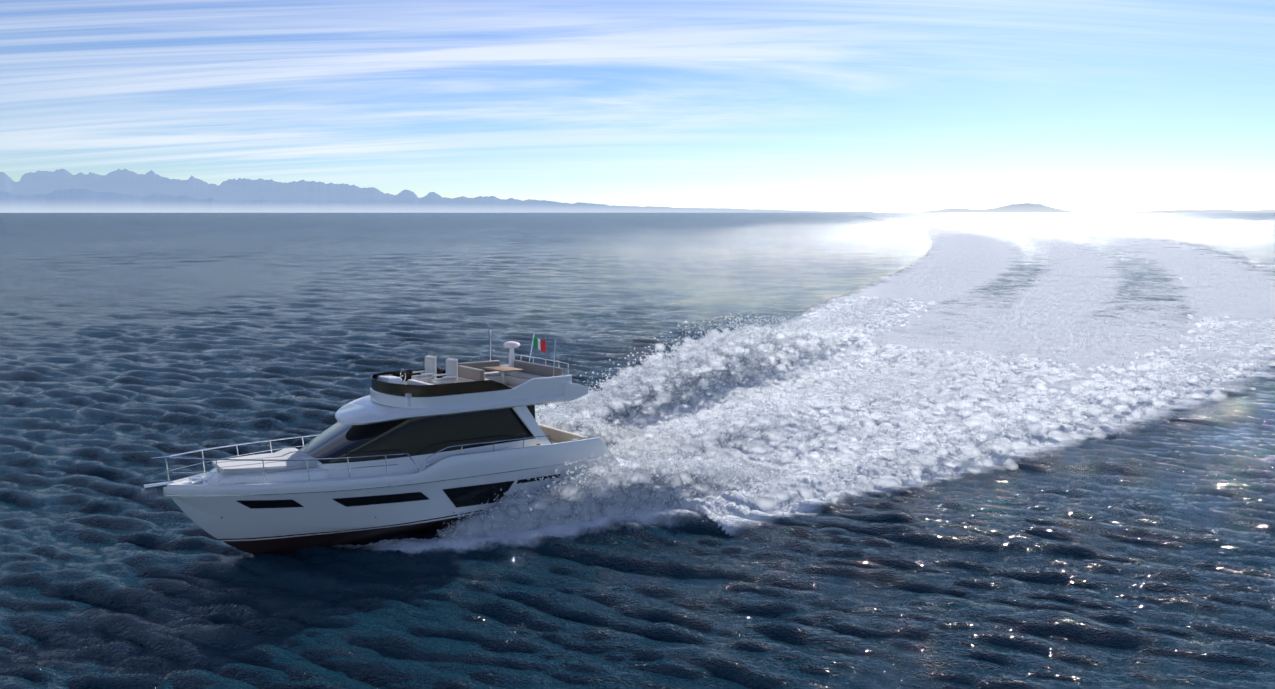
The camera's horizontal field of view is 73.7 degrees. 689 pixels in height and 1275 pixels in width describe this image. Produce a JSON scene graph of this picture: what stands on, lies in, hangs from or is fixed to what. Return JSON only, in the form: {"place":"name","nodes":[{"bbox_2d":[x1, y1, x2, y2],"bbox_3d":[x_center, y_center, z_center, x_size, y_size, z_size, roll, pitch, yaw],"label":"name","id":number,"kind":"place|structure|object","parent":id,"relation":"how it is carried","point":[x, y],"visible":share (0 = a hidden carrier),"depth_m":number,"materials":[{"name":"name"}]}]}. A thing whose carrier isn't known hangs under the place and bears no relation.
{"place":"outdoors","nodes":[
{"label":"outdoors","id":0,"kind":"place"},
{"bbox_2d":[0,188,694,212],"bbox_3d":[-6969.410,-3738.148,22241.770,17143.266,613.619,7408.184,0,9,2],"label":"mountains","id":1,"kind":"structure","parent":0,"point":[72,200],"depth_m":22471.18,"materials":[{"name":"blue"}]},
{"bbox_2d":[0,169,872,212],"bbox_3d":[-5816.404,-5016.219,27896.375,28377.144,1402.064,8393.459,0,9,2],"label":"mountain terrain","id":2,"kind":"structure","parent":0,"point":[126,181],"depth_m":27708.77,"materials":[{"name":"stone"}]},
{"bbox_2d":[0,221,1274,688],"bbox_3d":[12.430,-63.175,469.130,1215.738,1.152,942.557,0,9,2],"label":"sea","id":3,"kind":"structure","parent":0,"point":[1138,553],"depth_m":31.86,"materials":[{"name":"blue liquid"}]},
{"bbox_2d":[141,335,640,554],"bbox_3d":[-6.942,2.959,27.443,15.950,6.337,4.611,-4,7,-40],"label":"yacht","id":4,"kind":"object","parent":3,"relation":"on","point":[431,445],"visible":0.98,"depth_m":25.51,"materials":[{"name":"white plastic"}]},
{"bbox_2d":[436,295,1274,538],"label":"water spray puffs","id":5,"kind":"object","parent":3,"relation":"on","point":[477,526],"depth_m":40.75,"materials":[{"name":"white liquid"}]},
{"bbox_2d":[435,296,1274,539],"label":"water spray droplets","id":6,"kind":"object","parent":5,"relation":"on","point":[750,468],"depth_m":38.47},
{"bbox_2d":[475,298,1273,517],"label":"water spray clumps","id":7,"kind":"object","parent":3,"relation":"on","point":[796,505],"depth_m":41.76,"materials":[{"name":"white liquid"}]},
{"bbox_2d":[0,212,1274,223],"bbox_3d":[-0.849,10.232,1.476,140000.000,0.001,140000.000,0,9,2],"label":"sea water","id":8,"kind":"structure","parent":0,"point":[1091,217],"depth_m":1727.35,"materials":[{"name":"blue liquid"}]},
{"bbox_2d":[0,0,1274,211],"label":"sky","id":9,"kind":"structure","parent":0,"point":[796,105],"materials":[{"name":"blue"}]},
{"bbox_2d":[862,216,1014,221],"bbox_3d":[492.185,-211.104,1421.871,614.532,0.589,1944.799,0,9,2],"label":"wake water","id":10,"kind":"structure","parent":0,"point":[918,219],"depth_m":1192.27,"materials":[{"name":"white liquid"}]},
{"bbox_2d":[922,203,1090,212],"bbox_3d":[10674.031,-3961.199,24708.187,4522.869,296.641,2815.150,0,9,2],"label":"island terrain","id":11,"kind":"structure","parent":0,"point":[1026,208],"depth_m":24557.23,"materials":[{"name":"grey stone"}]},
{"bbox_2d":[1130,209,1274,212],"bbox_3d":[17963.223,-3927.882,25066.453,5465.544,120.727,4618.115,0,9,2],"label":"island terrain","id":12,"kind":"structure","parent":0,"point":[1217,211],"depth_m":25619.29,"materials":[{"name":"grey stone"}]}
]}

